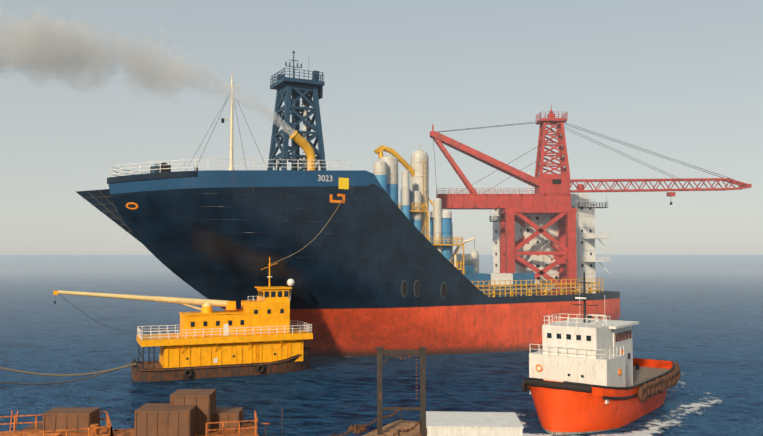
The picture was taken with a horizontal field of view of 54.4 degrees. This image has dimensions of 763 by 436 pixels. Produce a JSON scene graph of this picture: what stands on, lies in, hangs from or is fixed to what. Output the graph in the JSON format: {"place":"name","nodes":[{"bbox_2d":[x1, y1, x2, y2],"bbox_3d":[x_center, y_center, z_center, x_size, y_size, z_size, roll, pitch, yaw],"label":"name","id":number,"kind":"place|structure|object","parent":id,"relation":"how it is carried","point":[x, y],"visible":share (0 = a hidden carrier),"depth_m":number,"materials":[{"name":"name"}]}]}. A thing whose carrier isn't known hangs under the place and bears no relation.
{"place":"outdoors","nodes":[
{"label":"outdoors","id":0,"kind":"place"},
{"bbox_2d":[0,255,762,435],"bbox_3d":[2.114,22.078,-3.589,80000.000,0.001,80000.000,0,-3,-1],"label":"sea","id":1,"kind":"structure","parent":0,"point":[699,318],"depth_m":156.89,"materials":[{"name":"liquid"}]},
{"bbox_2d":[53,257,312,381],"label":"yellow crane vessel","id":2,"kind":"object","parent":1,"relation":"on","point":[259,336],"visible":0.98,"depth_m":136.09,"materials":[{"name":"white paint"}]},
{"bbox_2d":[0,362,136,384],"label":"mooring rope","id":3,"kind":"object","parent":2,"relation":"attached to","point":[102,372],"visible":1,"depth_m":121.32,"materials":[{"name":"brown"}]},
{"bbox_2d":[0,347,523,435],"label":"jetty platform","id":4,"kind":"structure","parent":1,"relation":"on","point":[190,412],"depth_m":59.31,"materials":[{"name":"metal"}]},
{"bbox_2d":[107,170,619,356],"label":"ship hull","id":5,"kind":"object","parent":1,"relation":"on","point":[348,269],"visible":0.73,"depth_m":150.74,"materials":[{"name":"blue metal"}]},
{"bbox_2d":[76,189,140,241],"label":"bow flare","id":6,"kind":"object","parent":5,"relation":"attached to","point":[102,201],"visible":0.52,"depth_m":148.89,"materials":[{"name":"metal"}]},
{"bbox_2d":[111,51,349,176],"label":"ship forecastle gear","id":7,"kind":"object","parent":5,"relation":"on","point":[287,88],"visible":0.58,"depth_m":159.15,"materials":[{"name":"blue metal"}]},
{"bbox_2d":[126,178,446,298],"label":"hull fittings","id":8,"kind":"object","parent":5,"relation":"attached to","point":[343,183],"visible":0.9,"depth_m":155.98,"materials":[{"name":"orange metal"}]},
{"bbox_2d":[270,199,342,264],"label":"ship mooring line","id":9,"kind":"object","parent":5,"relation":"attached to","point":[313,239],"visible":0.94,"depth_m":147.04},
{"bbox_2d":[318,175,331,180],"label":"hull number","id":10,"kind":"object","parent":5,"relation":"attached to","point":[324,178],"visible":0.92,"depth_m":148.75,"materials":[{"name":"white paint"}]},
{"bbox_2d":[373,145,464,274],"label":"storage tanks","id":11,"kind":"object","parent":5,"relation":"on","point":[414,203],"visible":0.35,"depth_m":167.19,"materials":[{"name":"white metal"}]},
{"bbox_2d":[453,238,602,296],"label":"deck equipment","id":12,"kind":"object","parent":5,"relation":"on","point":[503,284],"visible":0.77,"depth_m":172.78,"materials":[{"name":"yellow metal"}]},
{"bbox_2d":[492,171,610,295],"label":"superstructure","id":13,"kind":"object","parent":5,"relation":"on","point":[586,257],"visible":0.48,"depth_m":193.48,"materials":[{"name":"white metal"}]},
{"bbox_2d":[430,105,751,294],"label":"crane","id":14,"kind":"object","parent":5,"relation":"on","point":[552,194],"visible":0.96,"depth_m":184.04,"materials":[{"name":"red metal"}]},
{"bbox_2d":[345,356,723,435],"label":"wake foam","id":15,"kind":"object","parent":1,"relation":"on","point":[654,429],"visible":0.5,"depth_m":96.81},
{"bbox_2d":[521,272,680,434],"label":"tugboat","id":16,"kind":"object","parent":1,"relation":"on","point":[587,374],"visible":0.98,"depth_m":95.47,"materials":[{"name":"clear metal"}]},
{"bbox_2d":[0,0,762,254],"label":"sky","id":17,"kind":"structure","parent":0,"point":[88,88],"materials":[{"name":"grey"}]}
]}

